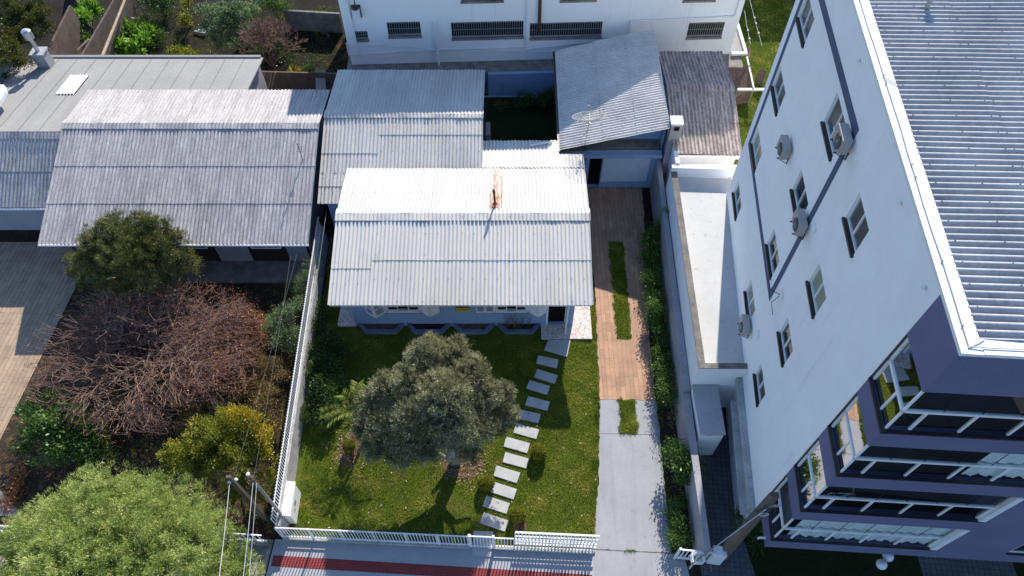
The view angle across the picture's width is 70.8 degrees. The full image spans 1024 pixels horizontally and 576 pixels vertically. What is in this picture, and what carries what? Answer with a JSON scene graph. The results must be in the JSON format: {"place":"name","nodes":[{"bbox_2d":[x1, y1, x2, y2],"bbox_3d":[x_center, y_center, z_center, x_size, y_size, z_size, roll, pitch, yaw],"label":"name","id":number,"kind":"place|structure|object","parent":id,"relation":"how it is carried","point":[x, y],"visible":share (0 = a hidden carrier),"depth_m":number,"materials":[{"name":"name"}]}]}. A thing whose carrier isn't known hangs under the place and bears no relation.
{"place":"outdoors","nodes":[
{"label":"outdoors","id":0,"kind":"place"},
{"bbox_2d":[0,242,87,438],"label":"neighbour driveway","id":1,"kind":"structure","parent":0,"point":[36,288],"depth_m":34.25,"materials":[{"name":"brown wood"}]},
{"bbox_2d":[0,536,273,575],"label":"neighbour sidewalk","id":2,"kind":"structure","parent":0,"point":[265,551],"depth_m":27.60,"materials":[{"name":"concrete"}]},
{"bbox_2d":[0,457,265,575],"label":"feathery tree","id":3,"kind":"object","parent":2,"relation":"on","point":[101,529],"visible":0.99,"depth_m":23.05,"materials":[{"name":"green plant"}]},
{"bbox_2d":[0,263,325,533],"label":"neighbour garden soil","id":4,"kind":"structure","parent":0,"point":[45,477],"depth_m":30.51,"materials":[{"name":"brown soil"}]},
{"bbox_2d":[0,462,29,512],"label":"brown plant","id":5,"kind":"object","parent":4,"relation":"on","point":[18,487],"visible":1,"depth_m":28.85,"materials":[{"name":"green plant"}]},
{"bbox_2d":[6,384,118,471],"bbox_3d":[-18.354,5.888,29.138,5.222,2.636,3.259,29,60,19],"label":"leafy shrub","id":6,"kind":"object","parent":4,"relation":"on","point":[61,440],"visible":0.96,"depth_m":28.90,"materials":[{"name":"green plant"}]},
{"bbox_2d":[63,208,205,303],"bbox_3d":[-16.823,-0.866,32.309,6.454,5.421,3.904,0,55,0],"label":"needle tree","id":7,"kind":"object","parent":4,"relation":"on","point":[138,240],"visible":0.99,"depth_m":31.09,"materials":[{"name":"green plant"}]},
{"bbox_2d":[21,270,270,442],"bbox_3d":[-15.422,2.769,30.650,10.491,4.020,8.079,0,55,0],"label":"bare tree","id":8,"kind":"object","parent":4,"relation":"on","point":[208,331],"visible":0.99,"depth_m":30.51,"materials":[{"name":"red plant"}]},
{"bbox_2d":[113,370,190,411],"bbox_3d":[-15.184,4.464,30.789,3.422,1.564,1.925,0,55,0],"label":"garden plant","id":9,"kind":"object","parent":4,"relation":"on","point":[125,390],"visible":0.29,"depth_m":30.59,"materials":[{"name":"brown plant"}]},
{"bbox_2d":[156,402,283,513],"bbox_3d":[-11.042,6.381,28.117,4.787,3.733,3.653,15,56,10],"label":"yellow green shrub","id":10,"kind":"object","parent":4,"relation":"on","point":[211,449],"visible":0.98,"depth_m":27.65,"materials":[{"name":"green plant"}]},
{"bbox_2d":[172,330,293,444],"bbox_3d":[-11.641,4.048,30.958,5.186,1.790,5.327,0,55,0],"label":"dry shrub","id":11,"kind":"object","parent":4,"relation":"on","point":[252,390],"visible":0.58,"depth_m":30.46,"materials":[{"name":"brown plant"}]},
{"bbox_2d":[215,308,276,393],"bbox_3d":[-11.769,2.924,31.486,2.063,2.198,4.048,20,57,13],"label":"rusty shrub","id":12,"kind":"object","parent":4,"relation":"on","point":[253,334],"visible":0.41,"depth_m":31.55,"materials":[{"name":"brown plant"}]},
{"bbox_2d":[225,475,269,520],"bbox_3d":[-9.624,7.819,26.461,0.339,4.720,0.239,0,55,0],"label":"service pole","id":13,"kind":"object","parent":4,"relation":"on","point":[253,504],"visible":0.99,"depth_m":26.27,"materials":[{"name":"grey wood"}]},
{"bbox_2d":[260,295,311,358],"bbox_3d":[-10.195,1.746,32.332,2.625,2.173,3.009,0,55,0],"label":"feathery shrub","id":14,"kind":"object","parent":4,"relation":"on","point":[291,336],"visible":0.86,"depth_m":31.90,"materials":[{"name":"green plant"}]},
{"bbox_2d":[283,253,323,300],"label":"spiky shrub","id":15,"kind":"object","parent":4,"relation":"on","point":[302,283],"visible":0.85,"depth_m":33.61,"materials":[{"name":"green plant"}]},
{"bbox_2d":[0,0,348,131],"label":"back yard soil","id":16,"kind":"structure","parent":0,"point":[58,8],"depth_m":46.15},
{"bbox_2d":[0,0,57,83],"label":"garden tree","id":17,"kind":"object","parent":16,"relation":"on","point":[18,14],"visible":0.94,"depth_m":39.42,"materials":[{"name":"green plant"}]},
{"bbox_2d":[47,5,88,54],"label":"board wall","id":18,"kind":"structure","parent":16,"relation":"on","point":[66,40],"depth_m":42.71,"materials":[{"name":"brown wood"}]},
{"bbox_2d":[72,0,106,45],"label":"climbing plant","id":19,"kind":"object","parent":16,"relation":"on","point":[84,10],"visible":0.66,"depth_m":45.03,"materials":[{"name":"green plant"}]},
{"bbox_2d":[81,0,138,54],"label":"board wall","id":20,"kind":"structure","parent":16,"relation":"on","point":[96,43],"depth_m":43.70,"materials":[{"name":"brown wood"}]},
{"bbox_2d":[112,15,161,54],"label":"broad leaf plants","id":21,"kind":"object","parent":16,"relation":"on","point":[135,40],"visible":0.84,"depth_m":44.75,"materials":[{"name":"green plant"}]},
{"bbox_2d":[130,13,168,42],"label":"herbs","id":22,"kind":"object","parent":16,"relation":"on","point":[157,36],"visible":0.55,"depth_m":45.77,"materials":[{"name":"green plant"}]},
{"bbox_2d":[135,0,179,24],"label":"yard shrub","id":23,"kind":"object","parent":16,"relation":"on","point":[164,5],"visible":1,"depth_m":46.22,"materials":[{"name":"green plant"}]},
{"bbox_2d":[106,4,347,72],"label":"yard weeds","id":24,"kind":"object","parent":16,"relation":"on","point":[252,42],"visible":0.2,"depth_m":45.86,"materials":[{"name":"green plant"}]},
{"bbox_2d":[195,0,265,51],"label":"shrub","id":25,"kind":"object","parent":16,"relation":"on","point":[213,26],"visible":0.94,"depth_m":43.80,"materials":[{"name":"green plant"}]},
{"bbox_2d":[242,35,299,69],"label":"grey groundshrub","id":26,"kind":"object","parent":16,"relation":"on","point":[273,50],"visible":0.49,"depth_m":44.39,"materials":[{"name":"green plant"}]},
{"bbox_2d":[236,15,307,66],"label":"bare shrub","id":27,"kind":"object","parent":16,"relation":"on","point":[258,25],"visible":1,"depth_m":43.15,"materials":[{"name":"brown plant"}]},
{"bbox_2d":[260,0,294,25],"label":"top shrub","id":28,"kind":"object","parent":16,"relation":"on","point":[274,4],"visible":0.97,"depth_m":45.31,"materials":[{"name":"green plant"}]},
{"bbox_2d":[262,71,336,93],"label":"yard wall","id":29,"kind":"structure","parent":16,"relation":"on","point":[283,80],"depth_m":42.23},
{"bbox_2d":[283,9,343,32],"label":"yard wall","id":30,"kind":"structure","parent":16,"relation":"on","point":[304,20],"depth_m":45.86,"materials":[{"name":"concrete"}]},
{"bbox_2d":[0,93,753,575],"bbox_3d":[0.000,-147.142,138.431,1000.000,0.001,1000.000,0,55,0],"label":"ground","id":31,"kind":"structure","parent":0,"point":[34,237],"depth_m":36.66,"materials":[{"name":"grey concrete"}]},
{"bbox_2d":[0,55,329,282],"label":"neighbour house","id":32,"kind":"structure","parent":31,"relation":"on","point":[203,151],"depth_m":34.64,"materials":[{"name":"metal"}]},
{"bbox_2d":[21,28,54,67],"bbox_3d":[-25.347,-12.622,38.571,0.760,2.840,0.720,0,55,0],"label":"brick chimney","id":33,"kind":"object","parent":32,"relation":"on","point":[41,57],"visible":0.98,"depth_m":38.48,"materials":[{"name":"grey paint"}]},
{"bbox_2d":[270,217,328,534],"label":"boundary wall","id":34,"kind":"structure","parent":31,"relation":"on","point":[289,471],"depth_m":30.73,"materials":[{"name":"paint"}]},
{"bbox_2d":[317,69,490,225],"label":"house","id":35,"kind":"structure","parent":31,"relation":"on","point":[423,119],"depth_m":35.32,"materials":[{"name":"metal"}]},
{"bbox_2d":[274,527,593,553],"bbox_3d":[-2.885,9.562,27.283,12.022,1.370,0.140,2,55,1],"label":"picket fence","id":36,"kind":"object","parent":31,"relation":"on","point":[342,539],"visible":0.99,"depth_m":27.57,"materials":[{"name":"paint"}]},
{"bbox_2d":[495,537,595,551],"bbox_3d":[1.235,9.657,27.097,3.773,1.125,0.062,2,55,1],"label":"fence section","id":37,"kind":"object","parent":36,"relation":"attached to","point":[545,547],"visible":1,"depth_m":26.98,"materials":[{"name":"white paint"}]},
{"bbox_2d":[488,71,556,95],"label":"retaining wall","id":38,"kind":"structure","parent":31,"relation":"on","point":[510,83],"depth_m":42.09,"materials":[{"name":"blue paint"}]},
{"bbox_2d":[347,53,742,92],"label":"building terrace","id":39,"kind":"structure","parent":31,"relation":"on","point":[547,65],"depth_m":42.11,"materials":[{"name":"concrete"}]},
{"bbox_2d":[338,0,744,64],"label":"white building","id":40,"kind":"structure","parent":39,"relation":"on","point":[402,31],"depth_m":40.70,"materials":[{"name":"paint"}]},
{"bbox_2d":[387,22,421,38],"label":"window","id":41,"kind":"structure","parent":40,"relation":"in","point":[395,28],"depth_m":40.60,"materials":[{"name":"metal"}]},
{"bbox_2d":[451,21,523,40],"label":"window","id":42,"kind":"structure","parent":40,"relation":"in","point":[492,28],"depth_m":40.86,"materials":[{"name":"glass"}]},
{"bbox_2d":[529,21,601,40],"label":"window","id":43,"kind":"structure","parent":40,"relation":"in","point":[561,28],"depth_m":41.10,"materials":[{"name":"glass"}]},
{"bbox_2d":[685,22,724,39],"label":"window","id":44,"kind":"structure","parent":40,"relation":"in","point":[703,28],"depth_m":41.51,"materials":[{"name":"metal"}]},
{"bbox_2d":[730,23,747,55],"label":"stair parapet","id":45,"kind":"structure","parent":39,"relation":"on","point":[736,48],"depth_m":43.05,"materials":[{"name":"white paint"}]},
{"bbox_2d":[553,29,669,187],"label":"garage shed","id":46,"kind":"structure","parent":31,"relation":"on","point":[618,80],"depth_m":37.26,"materials":[{"name":"grey paint"}]},
{"bbox_2d":[601,159,650,181],"bbox_3d":[5.919,-6.250,37.505,2.422,1.970,0.050,0,55,0],"label":"garage door","id":47,"kind":"structure","parent":46,"relation":"in","point":[616,170],"depth_m":37.61,"materials":[{"name":"white metal"}]},
{"bbox_2d":[592,399,670,552],"bbox_3d":[4.699,7.487,29.561,3.199,0.001,6.588,0,55,0],"label":"driveway concrete","id":48,"kind":"object","parent":31,"relation":"on","point":[631,497],"visible":0.89,"depth_m":29.19,"materials":[{"name":"grey concrete"}]},
{"bbox_2d":[617,397,638,434],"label":"drive strip grass","id":49,"kind":"structure","parent":48,"relation":"on","point":[630,422],"depth_m":30.81,"materials":[{"name":"green plant"}]},
{"bbox_2d":[594,550,688,575],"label":"driveway entrance","id":50,"kind":"object","parent":31,"relation":"on","point":[615,563],"visible":1,"depth_m":27.42,"materials":[{"name":"concrete"}]},
{"bbox_2d":[638,207,668,264],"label":"climbing shrub","id":51,"kind":"object","parent":31,"relation":"on","point":[657,235],"visible":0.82,"depth_m":35.09,"materials":[{"name":"green plant"}]},
{"bbox_2d":[661,116,683,180],"bbox_3d":[7.959,-6.744,36.685,0.600,4.760,0.600,0,55,0],"label":"masonry chimney","id":52,"kind":"object","parent":31,"relation":"on","point":[674,130],"visible":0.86,"depth_m":35.42,"materials":[{"name":"grey paint"}]},
{"bbox_2d":[650,159,710,561],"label":"boundary wall","id":53,"kind":"structure","parent":31,"relation":"on","point":[694,489],"depth_m":30.50,"materials":[{"name":"grey paint"}]},
{"bbox_2d":[658,51,741,189],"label":"dark roofed annexe","id":54,"kind":"structure","parent":31,"relation":"on","point":[699,88],"depth_m":36.23,"materials":[{"name":"metal"}]},
{"bbox_2d":[665,165,747,407],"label":"garage terrace","id":55,"kind":"structure","parent":31,"relation":"on","point":[698,214],"depth_m":31.43,"materials":[{"name":"white paint"}]},
{"bbox_2d":[726,0,1023,562],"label":"apartment block","id":56,"kind":"structure","parent":31,"relation":"on","point":[897,276],"depth_m":19.39,"materials":[{"name":"white paint"}]},
{"bbox_2d":[749,130,761,172],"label":"window","id":57,"kind":"structure","parent":56,"relation":"in","point":[755,148],"depth_m":29.71,"materials":[{"name":"white paint"}]},
{"bbox_2d":[752,365,764,406],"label":"window","id":58,"kind":"structure","parent":56,"relation":"in","point":[758,382],"depth_m":26.78,"materials":[{"name":"white paint"}]},
{"bbox_2d":[764,231,778,279],"bbox_3d":[9.527,-1.249,26.221,0.220,1.050,1.630,4,55,3],"label":"window","id":59,"kind":"structure","parent":56,"relation":"in","point":[771,251],"depth_m":26.43,"materials":[{"name":"white paint"}]},
{"bbox_2d":[770,68,784,116],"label":"window","id":60,"kind":"structure","parent":56,"relation":"in","point":[778,90],"depth_m":27.25,"materials":[{"name":"glass"}]},
{"bbox_2d":[775,135,790,163],"bbox_3d":[9.507,-4.897,25.254,0.436,0.782,0.915,4,55,3],"label":"ac unit","id":61,"kind":"object","parent":56,"relation":"attached to","point":[783,147],"visible":1,"depth_m":24.93,"materials":[{"name":"grey metal"}]},
{"bbox_2d":[776,320,792,367],"bbox_3d":[9.178,1.809,24.069,0.220,1.050,1.380,4,55,3],"label":"window","id":62,"kind":"structure","parent":56,"relation":"in","point":[784,342],"depth_m":24.27,"materials":[{"name":"white paint"}]},
{"bbox_2d":[789,173,807,213],"bbox_3d":[9.527,-2.981,23.759,0.220,1.070,1.630,4,55,3],"label":"window","id":63,"kind":"structure","parent":56,"relation":"in","point":[798,196],"depth_m":24.05,"materials":[{"name":"white paint"}]},
{"bbox_2d":[790,208,807,239],"bbox_3d":[9.173,-2.080,23.028,0.436,0.782,0.915,4,55,3],"label":"ac unit","id":64,"kind":"object","parent":56,"relation":"attached to","point":[799,222],"visible":1,"depth_m":22.71,"materials":[{"name":"grey metal"}]},
{"bbox_2d":[795,0,813,47],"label":"window","id":65,"kind":"structure","parent":56,"relation":"in","point":[804,23],"depth_m":24.75,"materials":[{"name":"grey glass"}]},
{"bbox_2d":[805,265,825,318],"bbox_3d":[9.178,0.076,21.608,0.220,1.070,1.380,4,55,3],"label":"window","id":66,"kind":"structure","parent":56,"relation":"in","point":[816,295],"depth_m":21.80,"materials":[{"name":"white paint"}]},
{"bbox_2d":[820,95,844,161],"bbox_3d":[9.525,-4.759,21.207,0.220,1.250,1.660,4,55,3],"label":"window","id":67,"kind":"structure","parent":56,"relation":"in","point":[835,116],"depth_m":21.51,"materials":[{"name":"white paint"}]},
{"bbox_2d":[830,123,852,159],"bbox_3d":[9.168,-4.112,20.055,0.436,0.782,0.915,4,55,3],"label":"ac unit","id":68,"kind":"object","parent":56,"relation":"attached to","point":[842,139],"visible":1,"depth_m":19.74,"materials":[{"name":"grey metal"}]},
{"bbox_2d":[841,196,868,257],"bbox_3d":[9.178,-1.670,19.126,0.220,1.100,1.380,4,55,3],"label":"window","id":69,"kind":"structure","parent":56,"relation":"in","point":[855,226],"depth_m":19.29,"materials":[{"name":"white paint"}]},
{"bbox_2d":[266,539,593,575],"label":"sidewalk","id":70,"kind":"structure","parent":0,"point":[570,563],"depth_m":27.58,"materials":[{"name":"concrete"}]},
{"bbox_2d":[271,555,591,575],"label":"tactile strip","id":71,"kind":"object","parent":70,"relation":"on","point":[359,566],"visible":1,"depth_m":27.34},
{"bbox_2d":[288,223,599,549],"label":"front lawn","id":72,"kind":"structure","parent":0,"point":[494,334],"depth_m":29.60,"materials":[{"name":"green plant"}]},
{"bbox_2d":[282,481,300,523],"bbox_3d":[-8.655,8.418,28.192,0.450,1.200,1.360,0,55,0],"label":"meter box","id":73,"kind":"object","parent":72,"relation":"on","point":[291,501],"visible":1,"depth_m":27.92,"materials":[{"name":"white paint"}]},
{"bbox_2d":[289,296,353,431],"bbox_3d":[-8.163,3.029,31.821,2.525,1.554,6.929,0,55,0],"label":"hedge","id":74,"kind":"object","parent":72,"relation":"on","point":[320,364],"visible":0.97,"depth_m":31.27,"materials":[{"name":"green plant"}]},
{"bbox_2d":[319,379,367,440],"bbox_3d":[-6.272,5.351,29.641,2.816,2.384,2.538,-35,62,-22],"label":"palm","id":75,"kind":"object","parent":72,"relation":"on","point":[350,406],"visible":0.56,"depth_m":29.15,"materials":[{"name":"green plant"}]},
{"bbox_2d":[337,306,355,326],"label":"patio","id":76,"kind":"structure","parent":72,"relation":"on","point":[346,318],"depth_m":33.72,"materials":[{"name":"stone"}]},
{"bbox_2d":[358,323,404,333],"bbox_3d":[-6.076,1.890,33.373,2.174,0.240,0.470,0,55,0],"label":"wall planter","id":77,"kind":"object","parent":72,"relation":"on","point":[381,328],"visible":1,"depth_m":33.32,"materials":[{"name":"grey concrete"}]},
{"bbox_2d":[328,412,491,490],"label":"leaf litter","id":78,"kind":"object","parent":72,"relation":"on","point":[421,475],"visible":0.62,"depth_m":29.75,"materials":[{"name":"brown plant"}]},
{"bbox_2d":[407,323,450,333],"bbox_3d":[-3.865,1.890,33.373,2.050,0.240,0.470,0,55,0],"label":"wall planter","id":79,"kind":"object","parent":72,"relation":"on","point":[425,328],"visible":0.96,"depth_m":33.32,"materials":[{"name":"concrete"}]},
{"bbox_2d":[347,329,522,475],"bbox_3d":[-2.938,4.733,28.334,6.846,5.456,5.232,0,55,0],"label":"olive tree","id":80,"kind":"object","parent":72,"relation":"on","point":[439,412],"visible":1,"depth_m":27.29,"materials":[{"name":"green plant"}]},
{"bbox_2d":[327,140,593,333],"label":"house","id":81,"kind":"structure","parent":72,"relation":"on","point":[490,245],"depth_m":32.15,"materials":[{"name":"grey paint"}]},
{"bbox_2d":[364,306,439,317],"bbox_3d":[-4.921,0.883,32.143,3.321,1.190,0.489,0,55,0],"label":"window","id":82,"kind":"structure","parent":81,"relation":"in","point":[430,311],"depth_m":32.39,"materials":[{"name":"white paint"}]},
{"bbox_2d":[476,306,546,316],"bbox_3d":[-0.024,0.872,32.151,3.206,1.190,0.460,0,55,0],"label":"window","id":83,"kind":"structure","parent":81,"relation":"in","point":[537,311],"depth_m":32.43,"materials":[{"name":"white paint"}]},
{"bbox_2d":[442,453,482,480],"bbox_3d":[-2.028,7.235,29.750,1.700,0.001,1.481,0,55,0],"label":"mulch patch","id":84,"kind":"object","parent":72,"relation":"on","point":[473,472],"visible":0.5,"depth_m":29.59,"materials":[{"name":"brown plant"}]},
{"bbox_2d":[452,323,494,333],"bbox_3d":[-1.778,1.890,33.373,1.976,0.240,0.470,0,55,0],"label":"wall planter","id":85,"kind":"object","parent":72,"relation":"on","point":[475,328],"visible":0.96,"depth_m":33.32,"materials":[{"name":"grey concrete"}]},
{"bbox_2d":[472,531,492,556],"bbox_3d":[-1.133,9.896,27.855,0.770,0.050,0.950,2,55,1],"label":"gate pad","id":86,"kind":"object","parent":72,"relation":"on","point":[482,551],"visible":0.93,"depth_m":27.79,"materials":[{"name":"concrete"}]},
{"bbox_2d":[480,512,508,531],"bbox_3d":[-0.692,9.213,28.345,1.060,0.075,0.458,16,56,11],"label":"stepping stone","id":87,"kind":"object","parent":72,"relation":"on","point":[498,525],"visible":1,"depth_m":28.31,"materials":[{"name":"stone"}]},
{"bbox_2d":[483,496,509,513],"bbox_3d":[-0.625,8.656,28.737,1.004,0.075,0.454,15,56,10],"label":"stepping stone","id":88,"kind":"object","parent":72,"relation":"on","point":[493,504],"visible":1,"depth_m":28.71,"materials":[{"name":"concrete"}]},
{"bbox_2d":[497,312,540,333],"bbox_3d":[0.321,1.535,32.872,2.025,1.468,0.474,0,55,0],"label":"wall planter","id":89,"kind":"object","parent":72,"relation":"on","point":[513,328],"visible":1,"depth_m":33.27,"materials":[{"name":"concrete"}]},
{"bbox_2d":[514,531,599,547],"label":"sliding gate","id":90,"kind":"structure","parent":72,"relation":"on","point":[516,542],"depth_m":26.89,"materials":[{"name":"white metal"}]},
{"bbox_2d":[544,340,570,356],"bbox_3d":[2.068,2.662,32.951,1.084,0.080,0.921,11,56,8],"label":"stepping stone","id":91,"kind":"object","parent":72,"relation":"on","point":[552,346],"visible":1,"depth_m":32.87,"materials":[{"name":"concrete"}]},
{"bbox_2d":[541,306,591,339],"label":"patio","id":92,"kind":"structure","parent":72,"relation":"on","point":[580,328],"depth_m":33.37,"materials":[{"name":"stone"}]},
{"bbox_2d":[589,398,600,541],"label":"drive edge grass","id":93,"kind":"structure","parent":72,"relation":"on","point":[594,463],"depth_m":29.68,"materials":[{"name":"green plant"}]},
{"bbox_2d":[486,96,556,168],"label":"lawn","id":94,"kind":"structure","parent":0,"point":[534,122],"depth_m":41.57,"materials":[{"name":"green plant"}]},
{"bbox_2d":[490,86,554,112],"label":"shade plants","id":95,"kind":"object","parent":94,"relation":"on","point":[546,96],"visible":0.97,"depth_m":41.88,"materials":[{"name":"green plant"}]},
{"bbox_2d":[607,240,631,339],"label":"drive strip grass","id":96,"kind":"structure","parent":0,"point":[617,280],"depth_m":34.90,"materials":[{"name":"green plant"}]},
{"bbox_2d":[587,187,654,400],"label":"driveway paving","id":97,"kind":"structure","parent":0,"point":[616,213],"depth_m":34.57,"materials":[{"name":"ceramic"}]},
{"bbox_2d":[642,188,692,554],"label":"planting strip soil","id":98,"kind":"structure","parent":0,"point":[666,429],"depth_m":30.40,"materials":[{"name":"brown soil"}]},
{"bbox_2d":[635,222,679,409],"bbox_3d":[6.769,0.996,33.157,1.782,1.688,10.026,0,55,0],"label":"hedge","id":99,"kind":"object","parent":98,"relation":"on","point":[653,306],"visible":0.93,"depth_m":32.73,"materials":[{"name":"green plant"}]},
{"bbox_2d":[658,489,694,550],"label":"plants","id":100,"kind":"object","parent":98,"relation":"on","point":[676,523],"visible":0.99,"depth_m":27.79,"materials":[{"name":"green plant"}]},
{"bbox_2d":[658,434,709,488],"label":"rose bush","id":101,"kind":"object","parent":98,"relation":"on","point":[677,453],"visible":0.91,"depth_m":28.43,"materials":[{"name":"green plant"}]},
{"bbox_2d":[699,408,754,575],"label":"alley paving","id":102,"kind":"structure","parent":0,"point":[717,486],"depth_m":28.66,"materials":[{"name":"grey tile"}]},
{"bbox_2d":[690,385,725,454],"bbox_3d":[7.880,5.484,29.670,1.040,2.160,2.220,0,55,0],"label":"gas cabinet","id":103,"kind":"object","parent":102,"relation":"on","point":[710,432],"visible":0.89,"depth_m":28.85,"materials":[{"name":"white metal"}]},
{"bbox_2d":[722,492,779,560],"bbox_3d":[7.933,8.317,24.686,0.693,7.050,0.324,0,55,0],"label":"utility pole","id":104,"kind":"object","parent":102,"relation":"on","point":[731,544],"visible":0.88,"depth_m":23.89,"materials":[{"name":"grey concrete"}]},
{"bbox_2d":[733,0,795,164],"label":"back lawn","id":105,"kind":"structure","parent":0,"point":[775,22],"depth_m":46.03,"materials":[{"name":"green plant"}]},
{"bbox_2d":[728,65,750,103],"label":"stony bank","id":106,"kind":"structure","parent":105,"relation":"on","point":[740,77],"depth_m":42.10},
{"bbox_2d":[745,521,922,575],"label":"apartment garden bed","id":107,"kind":"object","parent":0,"point":[774,561],"visible":0.4,"depth_m":27.45,"materials":[{"name":"green plant"}]},
{"bbox_2d":[726,504,769,558],"bbox_3d":[9.160,9.179,27.344,2.178,1.851,1.904,19,57,13],"label":"bed palm","id":108,"kind":"object","parent":107,"relation":"on","point":[756,528],"visible":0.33,"depth_m":27.30,"materials":[{"name":"green plant"}]},
{"bbox_2d":[918,556,1016,575],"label":"apartment entrance paving","id":109,"kind":"structure","parent":0,"point":[934,566],"depth_m":27.36,"materials":[{"name":"grey tile"}]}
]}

